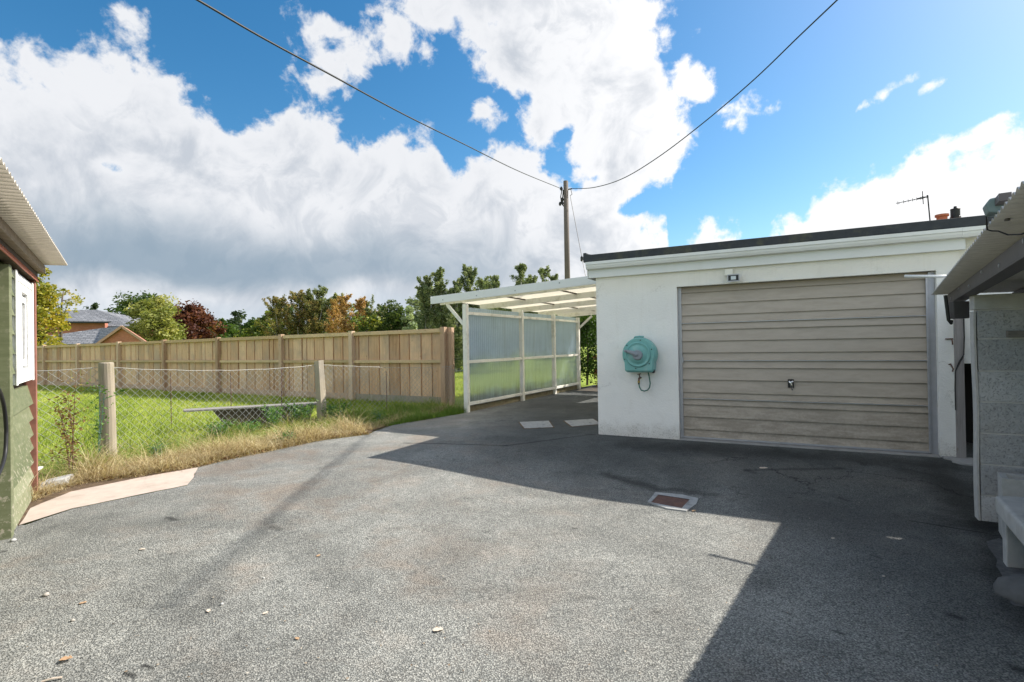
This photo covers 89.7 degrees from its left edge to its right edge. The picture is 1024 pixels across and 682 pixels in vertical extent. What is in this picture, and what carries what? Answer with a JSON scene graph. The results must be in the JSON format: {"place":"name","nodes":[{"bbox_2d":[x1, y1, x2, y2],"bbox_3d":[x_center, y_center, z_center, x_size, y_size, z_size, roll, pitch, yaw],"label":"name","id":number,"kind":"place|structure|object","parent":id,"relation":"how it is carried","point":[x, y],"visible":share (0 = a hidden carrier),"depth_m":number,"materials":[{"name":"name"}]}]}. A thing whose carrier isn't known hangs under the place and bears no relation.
{"place":"outdoors","nodes":[
{"label":"outdoors","id":0,"kind":"place"},
{"bbox_2d":[19,467,197,524],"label":"path","id":1,"kind":"structure","parent":0,"point":[111,491],"depth_m":4.91,"materials":[{"name":"concrete"}]},
{"bbox_2d":[18,387,582,525],"bbox_3d":[-1.802,1.452,10.481,2.285,0.001,13.397,-1,0,27],"label":"soil strip","id":2,"kind":"object","parent":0,"point":[38,501],"visible":0.19,"depth_m":5.20,"materials":[{"name":"brown soil"}]},
{"bbox_2d":[40,474,73,487],"bbox_3d":[-4.588,1.420,5.198,0.212,0.089,0.317,-1,-1,36],"label":"concrete lump","id":3,"kind":"object","parent":2,"relation":"on","point":[63,478],"visible":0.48,"depth_m":5.15,"materials":[{"name":"grey concrete"}]},
{"bbox_2d":[48,370,89,473],"bbox_3d":[-4.825,0.895,5.631,0.498,1.155,0.323,-1,0,11],"label":"dry weed","id":4,"kind":"object","parent":2,"relation":"on","point":[71,425],"visible":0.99,"depth_m":5.63,"materials":[{"name":"leaves"},{"name":"twigs"}]},
{"bbox_2d":[142,439,173,459],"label":"verge weed","id":5,"kind":"object","parent":2,"relation":"on","point":[155,445],"visible":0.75,"depth_m":6.34,"materials":[{"name":"green plant"}]},
{"bbox_2d":[31,427,368,500],"bbox_3d":[-3.667,1.365,6.451,1.362,0.188,4.797,-1,-1,35],"label":"dead thatch","id":6,"kind":"object","parent":2,"relation":"on","point":[149,472],"visible":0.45,"depth_m":5.83,"materials":[{"name":"beige plant"}]},
{"bbox_2d":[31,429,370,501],"bbox_3d":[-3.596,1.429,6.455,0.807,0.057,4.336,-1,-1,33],"label":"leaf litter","id":7,"kind":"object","parent":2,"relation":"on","point":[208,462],"visible":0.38,"depth_m":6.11,"materials":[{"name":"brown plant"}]},
{"bbox_2d":[29,403,382,497],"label":"dry grass","id":8,"kind":"structure","parent":2,"relation":"on","point":[169,457],"depth_m":6.25,"materials":[{"name":"beige plant"}]},
{"bbox_2d":[274,425,298,439],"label":"verge weed","id":9,"kind":"object","parent":2,"relation":"on","point":[284,434],"visible":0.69,"depth_m":7.26,"materials":[{"name":"green plant"}]},
{"bbox_2d":[369,406,387,419],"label":"verge weed","id":10,"kind":"object","parent":2,"relation":"on","point":[376,415],"visible":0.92,"depth_m":9.25,"materials":[{"name":"green plant"}]},
{"bbox_2d":[327,399,465,426],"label":"rough grass","id":11,"kind":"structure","parent":2,"relation":"on","point":[417,416],"depth_m":9.66,"materials":[{"name":"plant"}]},
{"bbox_2d":[350,401,462,429],"bbox_3d":[-1.888,1.294,9.617,1.116,0.316,3.292,-1,0,30],"label":"brown fringe","id":12,"kind":"object","parent":2,"relation":"on","point":[376,426],"visible":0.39,"depth_m":9.10,"materials":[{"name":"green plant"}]},
{"bbox_2d":[21,345,597,524],"bbox_3d":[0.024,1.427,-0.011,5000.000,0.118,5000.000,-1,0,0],"label":"ground","id":13,"kind":"structure","parent":0,"point":[583,384],"depth_m":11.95,"materials":[{"name":"green plant"}]},
{"bbox_2d":[36,267,71,345],"bbox_3d":[-22.474,-0.832,23.975,3.764,5.467,3.260,-1,0,0],"label":"autumn tree","id":14,"kind":"object","parent":13,"relation":"on","point":[46,303],"visible":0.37,"depth_m":24.04,"materials":[{"name":"yellow plant"}]},
{"bbox_2d":[51,288,84,344],"bbox_3d":[-23.635,-0.441,27.060,1.759,4.770,1.706,-1,-1,35],"label":"sparse tree","id":15,"kind":"object","parent":13,"relation":"on","point":[69,303],"visible":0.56,"depth_m":27.06,"materials":[{"name":"yellow plant"}]},
{"bbox_2d":[81,302,99,309],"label":"roundtop tree","id":16,"kind":"object","parent":13,"relation":"on","point":[94,305],"visible":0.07,"depth_m":95.17,"materials":[{"name":"green plant"}]},
{"bbox_2d":[78,379,125,454],"bbox_3d":[-4.946,0.965,6.230,0.246,1.026,0.474,-1,-1,33],"label":"leafy weed","id":17,"kind":"object","parent":13,"relation":"on","point":[96,413],"visible":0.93,"depth_m":6.21,"materials":[{"name":"green plant"}]},
{"bbox_2d":[38,310,187,366],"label":"brick building","id":18,"kind":"structure","parent":13,"relation":"on","point":[93,326],"depth_m":53.41,"materials":[{"name":"brick"}]},
{"bbox_2d":[103,289,164,317],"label":"oak tree","id":19,"kind":"object","parent":13,"relation":"on","point":[122,304],"visible":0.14,"depth_m":82.32,"materials":[{"name":"green plant"}]},
{"bbox_2d":[122,293,188,340],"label":"maple tree","id":20,"kind":"object","parent":13,"relation":"on","point":[156,314],"visible":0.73,"depth_m":50.44,"materials":[{"name":"green plant"}]},
{"bbox_2d":[172,299,226,339],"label":"copper beech","id":21,"kind":"object","parent":13,"relation":"on","point":[198,320],"visible":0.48,"depth_m":61.52,"materials":[{"name":"red plant"}]},
{"bbox_2d":[204,417,237,438],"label":"nettle","id":22,"kind":"object","parent":13,"relation":"on","point":[212,429],"visible":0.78,"depth_m":7.85,"materials":[{"name":"green plant"}]},
{"bbox_2d":[208,318,239,337],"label":"broadleaf tree","id":23,"kind":"object","parent":13,"relation":"on","point":[233,329],"visible":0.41,"depth_m":104.84,"materials":[{"name":"green plant"}]},
{"bbox_2d":[227,309,246,337],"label":"broadleaf tree","id":24,"kind":"object","parent":13,"relation":"on","point":[235,320],"visible":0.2,"depth_m":119.09,"materials":[{"name":"green plant"}]},
{"bbox_2d":[223,418,262,434],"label":"nettle","id":25,"kind":"object","parent":13,"relation":"on","point":[251,425],"visible":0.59,"depth_m":8.10,"materials":[{"name":"green plant"}]},
{"bbox_2d":[37,327,454,404],"bbox_3d":[-11.820,0.791,17.419,23.676,1.805,0.230,-1,0,28],"label":"timber fence","id":26,"kind":"object","parent":13,"relation":"on","point":[424,349],"visible":0.82,"depth_m":14.53,"materials":[{"name":"brown wood"}]},
{"bbox_2d":[240,317,256,331],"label":"broadleaf tree","id":27,"kind":"object","parent":13,"relation":"on","point":[247,324],"visible":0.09,"depth_m":109.33,"materials":[{"name":"green plant"}]},
{"bbox_2d":[183,402,315,424],"bbox_3d":[-4.549,1.323,9.231,2.269,0.368,0.300,-1,-1,-33],"label":"plank bench","id":28,"kind":"object","parent":13,"relation":"on","point":[254,413],"visible":0.46,"depth_m":9.03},
{"bbox_2d":[37,360,463,462],"bbox_3d":[-4.978,0.913,8.266,3.369,1.263,10.008,-1,-1,41],"label":"chain link fence","id":29,"kind":"object","parent":13,"relation":"on","point":[106,376],"visible":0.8,"depth_m":7.26,"materials":[{"name":"metal"}]},
{"bbox_2d":[38,395,462,480],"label":"long grass","id":30,"kind":"structure","parent":13,"relation":"on","point":[56,465],"depth_m":7.32,"materials":[{"name":"beige plant"}]},
{"bbox_2d":[233,310,283,336],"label":"tree","id":31,"kind":"object","parent":13,"relation":"on","point":[249,332],"visible":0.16,"depth_m":33.54,"materials":[{"name":"green plant"}]},
{"bbox_2d":[256,402,287,428],"bbox_3d":[-4.037,1.257,8.628,0.495,0.457,0.777,-1,0,-21],"label":"nettle","id":32,"kind":"object","parent":13,"relation":"on","point":[272,419],"visible":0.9,"depth_m":8.71,"materials":[{"name":"green plant"}]},
{"bbox_2d":[274,303,306,334],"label":"bushy tree","id":33,"kind":"object","parent":13,"relation":"on","point":[291,309],"visible":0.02,"depth_m":37.84,"materials":[{"name":"green plant"}]},
{"bbox_2d":[254,289,329,335],"bbox_3d":[-12.528,-0.698,30.192,4.067,4.962,2.710,-1,0,0],"label":"birch clump","id":34,"kind":"object","parent":13,"relation":"on","point":[291,324],"visible":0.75,"depth_m":29.91,"materials":[{"name":"green plant"}]},
{"bbox_2d":[286,399,317,422],"bbox_3d":[-3.775,1.248,9.139,0.799,0.483,0.362,-1,-1,37],"label":"nettle","id":35,"kind":"object","parent":13,"relation":"on","point":[304,412],"visible":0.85,"depth_m":9.12,"materials":[{"name":"green plant"}]},
{"bbox_2d":[37,309,596,346],"bbox_3d":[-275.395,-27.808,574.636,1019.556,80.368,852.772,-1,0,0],"label":"woodland","id":36,"kind":"object","parent":13,"relation":"on","point":[418,321],"depth_m":281.70,"materials":[{"name":"green plant"}]},
{"bbox_2d":[294,285,353,334],"bbox_3d":[-11.351,-0.806,30.833,4.036,5.148,2.161,-1,0,23],"label":"birch clump","id":37,"kind":"object","parent":13,"relation":"on","point":[322,291],"visible":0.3,"depth_m":30.61,"materials":[{"name":"green plant"}]},
{"bbox_2d":[320,400,353,420],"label":"nettle","id":38,"kind":"object","parent":13,"relation":"on","point":[330,411],"visible":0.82,"depth_m":9.35,"materials":[{"name":"green plant"}]},
{"bbox_2d":[323,293,371,332],"bbox_3d":[-9.203,-0.467,28.815,3.087,4.366,2.385,-1,0,0],"label":"orange tree","id":39,"kind":"object","parent":13,"relation":"on","point":[334,313],"visible":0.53,"depth_m":28.50,"materials":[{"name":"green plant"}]},
{"bbox_2d":[348,303,375,330],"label":"bushy tree","id":40,"kind":"object","parent":13,"relation":"on","point":[354,310],"visible":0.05,"depth_m":37.19,"materials":[{"name":"green plant"}]},
{"bbox_2d":[346,313,385,331],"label":"yellow bush","id":41,"kind":"object","parent":13,"relation":"on","point":[368,326],"visible":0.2,"depth_m":26.03,"materials":[{"name":"green plant"}]},
{"bbox_2d":[360,294,384,326],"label":"slender birch","id":42,"kind":"object","parent":13,"relation":"on","point":[367,309],"visible":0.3,"depth_m":28.67,"materials":[{"name":"green plant"}]},
{"bbox_2d":[372,299,410,330],"bbox_3d":[-6.319,-0.267,27.190,2.718,3.846,2.234,-1,0,0],"label":"dark bush","id":43,"kind":"object","parent":13,"relation":"on","point":[393,316],"visible":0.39,"depth_m":26.78,"materials":[{"name":"green plant"}]},
{"bbox_2d":[400,305,417,329],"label":"silver shrub","id":44,"kind":"object","parent":13,"relation":"on","point":[412,324],"visible":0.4,"depth_m":23.88,"materials":[{"name":"green plant"}]},
{"bbox_2d":[405,286,446,328],"bbox_3d":[-5.734,-1.191,36.025,3.526,5.810,4.294,-1,0,0],"label":"bushy tree","id":45,"kind":"object","parent":13,"relation":"on","point":[415,302],"visible":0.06,"depth_m":35.63,"materials":[{"name":"green plant"}]},
{"bbox_2d":[412,266,464,371],"bbox_3d":[-3.739,-1.095,26.329,3.400,5.407,1.989,-1,0,10],"label":"tall birch","id":46,"kind":"object","parent":13,"relation":"on","point":[437,313],"visible":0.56,"depth_m":26.05,"materials":[{"name":"green plant"}]},
{"bbox_2d":[446,264,497,370],"bbox_3d":[-2.132,-1.240,27.041,3.150,5.658,1.984,-1,0,0],"label":"tall birch","id":47,"kind":"object","parent":13,"relation":"on","point":[468,280],"visible":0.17,"depth_m":26.83,"materials":[{"name":"green plant"}]},
{"bbox_2d":[470,278,505,310],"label":"bushy tree","id":48,"kind":"object","parent":13,"relation":"on","point":[477,284],"visible":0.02,"depth_m":37.03,"materials":[{"name":"green plant"}]},
{"bbox_2d":[489,263,531,312],"bbox_3d":[-0.291,-1.492,30.108,3.460,6.143,1.956,-1,0,15],"label":"tall birch","id":49,"kind":"object","parent":13,"relation":"on","point":[520,268],"visible":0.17,"depth_m":29.96,"materials":[{"name":"green plant"}]},
{"bbox_2d":[525,265,558,315],"bbox_3d":[1.941,-1.425,30.119,3.031,5.936,2.192,-1,0,0],"label":"tall birch","id":50,"kind":"object","parent":13,"relation":"on","point":[541,271],"visible":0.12,"depth_m":29.83,"materials":[{"name":"green plant"}]},
{"bbox_2d":[559,180,571,278],"bbox_3d":[2.671,-3.149,25.024,0.667,9.278,0.300,-1,0,0],"label":"utility pole","id":51,"kind":"object","parent":13,"relation":"on","point":[564,189],"visible":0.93,"depth_m":24.94,"materials":[{"name":"grey wood"}]},
{"bbox_2d":[196,0,560,188],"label":"overhead cable","id":52,"kind":"object","parent":51,"relation":"attached to","point":[246,28],"visible":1,"depth_m":8.32,"materials":[{"name":"black rubber"}]},
{"bbox_2d":[570,196,585,275],"bbox_3d":[3.330,-3.273,22.730,0.150,7.614,4.501,-1,0,-10],"label":"stay wire","id":53,"kind":"object","parent":51,"relation":"attached to","point":[581,258],"visible":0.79,"depth_m":23.77,"materials":[{"name":"grey metal"}]},
{"bbox_2d":[571,0,837,188],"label":"overhead cable","id":54,"kind":"object","parent":51,"relation":"attached to","point":[833,3],"visible":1,"depth_m":14.99,"materials":[{"name":"black rubber"}]},
{"bbox_2d":[574,315,597,384],"bbox_3d":[3.812,0.033,15.891,4.692,2.925,1.757,-1,0,30],"label":"conifer hedge","id":55,"kind":"object","parent":13,"relation":"on","point":[587,366],"visible":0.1,"depth_m":16.40,"materials":[{"name":"green plant"}]},
{"bbox_2d":[583,215,993,457],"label":"garage","id":56,"kind":"structure","parent":13,"relation":"on","point":[834,340],"depth_m":6.52,"materials":[{"name":"paint"}]},
{"bbox_2d":[622,336,657,391],"bbox_3d":[1.777,0.320,7.180,0.475,0.790,0.264,-1,0,27],"label":"hose reel","id":57,"kind":"object","parent":56,"relation":"attached to","point":[639,354],"visible":1,"depth_m":7.13,"materials":[{"name":"teal plastic"}]},
{"bbox_2d":[725,269,739,281],"bbox_3d":[2.879,-0.861,6.731,0.183,0.175,0.103,-1,0,27],"label":"security light","id":58,"kind":"object","parent":56,"relation":"attached to","point":[731,276],"visible":1,"depth_m":6.70,"materials":[{"name":"white paint"}]},
{"bbox_2d":[681,272,930,453],"bbox_3d":[3.567,0.272,6.502,2.725,2.082,0.109,-1,0,27],"label":"garage door","id":59,"kind":"structure","parent":56,"relation":"in","point":[829,362],"depth_m":6.46,"materials":[{"name":"paint"}]},
{"bbox_2d":[945,338,953,371],"bbox_3d":[4.885,0.157,5.744,0.068,0.374,0.029,-1,-1,38],"label":"hasp","id":60,"kind":"object","parent":56,"relation":"attached to","point":[952,344],"visible":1,"depth_m":5.73,"materials":[{"name":"metal"}]},
{"bbox_2d":[935,206,960,219],"bbox_3d":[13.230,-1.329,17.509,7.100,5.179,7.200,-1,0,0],"label":"chimney","id":61,"kind":"object","parent":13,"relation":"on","point":[955,212],"visible":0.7,"depth_m":14.94,"materials":[{"name":"brick"}]},
{"bbox_2d":[899,191,930,220],"bbox_3d":[11.606,-3.747,14.841,1.430,1.228,0.235,-1,0,-20],"label":"aerial","id":62,"kind":"object","parent":61,"relation":"attached to","point":[922,197],"visible":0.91,"depth_m":14.98,"materials":[{"name":"grey metal"}]},
{"bbox_2d":[0,385,1023,681],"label":"yard tarmac","id":63,"kind":"structure","parent":0,"point":[396,527],"depth_m":3.30,"materials":[{"name":"grey asphalt"}]},
{"bbox_2d":[0,158,67,539],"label":"shed","id":64,"kind":"structure","parent":63,"relation":"on","point":[29,250],"depth_m":3.98,"materials":[{"name":"green paint"}]},
{"bbox_2d":[0,388,8,474],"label":"garden hose","id":65,"kind":"object","parent":64,"relation":"attached to","point":[6,430],"visible":1,"depth_m":3.43,"materials":[{"name":"rubber"}]},
{"bbox_2d":[12,269,33,385],"bbox_3d":[-4.178,-0.096,4.387,0.054,0.905,1.038,-1,-1,-38],"label":"window","id":66,"kind":"structure","parent":64,"relation":"in","point":[23,301],"depth_m":4.39,"materials":[{"name":"white paint"}]},
{"bbox_2d":[41,676,61,681],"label":"twig","id":67,"kind":"object","parent":63,"relation":"on","point":[52,678],"visible":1,"depth_m":2.21,"materials":[{"name":"beige plant"}]},
{"bbox_2d":[59,655,72,660],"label":"dead leaf","id":68,"kind":"object","parent":63,"relation":"on","point":[66,658],"visible":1,"depth_m":2.34,"materials":[{"name":"brown plant"}]},
{"bbox_2d":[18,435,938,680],"bbox_3d":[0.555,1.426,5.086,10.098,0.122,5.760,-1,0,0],"label":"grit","id":69,"kind":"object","parent":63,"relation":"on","point":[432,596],"visible":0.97,"depth_m":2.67,"materials":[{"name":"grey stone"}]},
{"bbox_2d":[430,276,595,412],"bbox_3d":[1.625,0.145,12.479,3.845,2.580,6.543,-1,0,30],"label":"carport","id":70,"kind":"object","parent":63,"relation":"on","point":[517,351],"visible":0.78,"depth_m":11.79,"materials":[{"name":"white paint"}]},
{"bbox_2d":[462,385,576,410],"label":"kerb","id":71,"kind":"structure","parent":63,"relation":"on","point":[501,402],"depth_m":12.07,"materials":[{"name":"grey concrete"}]},
{"bbox_2d":[518,421,554,428],"bbox_3d":[0.423,1.401,8.628,0.564,0.012,0.783,-1,0,-6],"label":"drain cover","id":72,"kind":"object","parent":63,"relation":"on","point":[535,424],"visible":1,"depth_m":8.58,"materials":[{"name":"concrete"}]},
{"bbox_2d":[564,419,597,426],"bbox_3d":[1.207,1.389,8.751,0.585,0.012,0.817,-1,0,-5],"label":"drain cover","id":73,"kind":"object","parent":63,"relation":"on","point":[581,422],"visible":0.8,"depth_m":8.72,"materials":[{"name":"concrete"}]},
{"bbox_2d":[591,355,597,387],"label":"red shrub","id":74,"kind":"object","parent":63,"relation":"on","point":[595,372],"visible":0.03,"depth_m":15.60,"materials":[{"name":"green plant"}]},
{"bbox_2d":[647,492,697,511],"bbox_3d":[1.477,1.476,4.717,0.411,0.026,0.480,-1,0,27],"label":"manhole","id":75,"kind":"object","parent":63,"relation":"on","point":[666,501],"visible":1,"depth_m":4.70,"materials":[{"name":"concrete"}]},
{"bbox_2d":[942,456,972,465],"bbox_3d":[4.993,1.310,5.444,0.609,0.055,0.456,-1,0,27],"label":"concrete footing","id":76,"kind":"object","parent":63,"relation":"on","point":[965,461],"visible":0.36,"depth_m":5.54,"materials":[{"name":"grey concrete"}]},
{"bbox_2d":[953,319,965,457],"bbox_3d":[4.923,0.430,5.658,0.100,1.720,0.041,-1,0,27],"label":"weathered board","id":77,"kind":"object","parent":76,"relation":"on","point":[959,354],"visible":0.77,"depth_m":5.65,"materials":[{"name":"grey wood"}]},
{"bbox_2d":[959,237,1012,442],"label":"store wall","id":78,"kind":"structure","parent":63,"relation":"on","point":[968,391],"depth_m":6.55,"materials":[{"name":"white paint"}]},
{"bbox_2d":[969,293,1023,521],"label":"block pier","id":79,"kind":"structure","parent":63,"relation":"on","point":[997,363],"depth_m":4.05,"materials":[{"name":"concrete"}]},
{"bbox_2d":[931,181,1023,303],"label":"lean to","id":80,"kind":"object","parent":79,"relation":"on","point":[990,262],"visible":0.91,"depth_m":2.99,"materials":[{"name":"paint"}]},
{"bbox_2d":[904,275,946,277],"bbox_3d":[3.606,-0.556,4.428,0.025,0.067,0.370,-1,-1,-43],"label":"white tube","id":81,"kind":"object","parent":80,"relation":"on","point":[924,276],"visible":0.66,"depth_m":4.45,"materials":[{"name":"plastic"}]},
{"bbox_2d":[943,295,969,324],"bbox_3d":[3.921,-0.277,4.557,0.184,0.264,0.080,-1,0,14],"label":"electrical box","id":82,"kind":"object","parent":80,"relation":"attached to","point":[957,310],"visible":0.98,"depth_m":4.52,"materials":[{"name":"paint"}]},
{"bbox_2d":[983,192,1023,235],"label":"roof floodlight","id":83,"kind":"object","parent":80,"relation":"on","point":[991,207],"visible":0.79,"depth_m":2.29,"materials":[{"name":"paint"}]},
{"bbox_2d":[1006,330,1023,336],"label":"timber stub","id":84,"kind":"object","parent":79,"relation":"attached to","point":[1014,333],"visible":1,"depth_m":3.96,"materials":[{"name":"grey wood"}]},
{"bbox_2d":[987,538,1023,606],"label":"gravel strip","id":85,"kind":"object","parent":63,"relation":"on","point":[995,546],"visible":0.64,"depth_m":3.33,"materials":[{"name":"grey gravel"}]},
{"bbox_2d":[993,574,1023,604],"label":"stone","id":86,"kind":"object","parent":63,"relation":"on","point":[1010,587],"visible":0.96,"depth_m":2.88,"materials":[{"name":"grey stone"}]},
{"bbox_2d":[995,496,1023,567],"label":"slab bench","id":87,"kind":"object","parent":63,"relation":"on","point":[1009,510],"visible":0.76,"depth_m":3.25,"materials":[{"name":"concrete"}]},
{"bbox_2d":[997,472,1023,537],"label":"hollow block","id":88,"kind":"structure","parent":63,"relation":"on","point":[1010,484],"depth_m":3.70,"materials":[{"name":"concrete"}]},
{"bbox_2d":[0,0,1023,328],"label":"sky","id":89,"kind":"structure","parent":0,"point":[166,147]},
{"bbox_2d":[577,387,597,390],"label":"paving","id":90,"kind":"structure","parent":0,"point":[591,389],"depth_m":15.00,"materials":[{"name":"concrete"}]}
]}

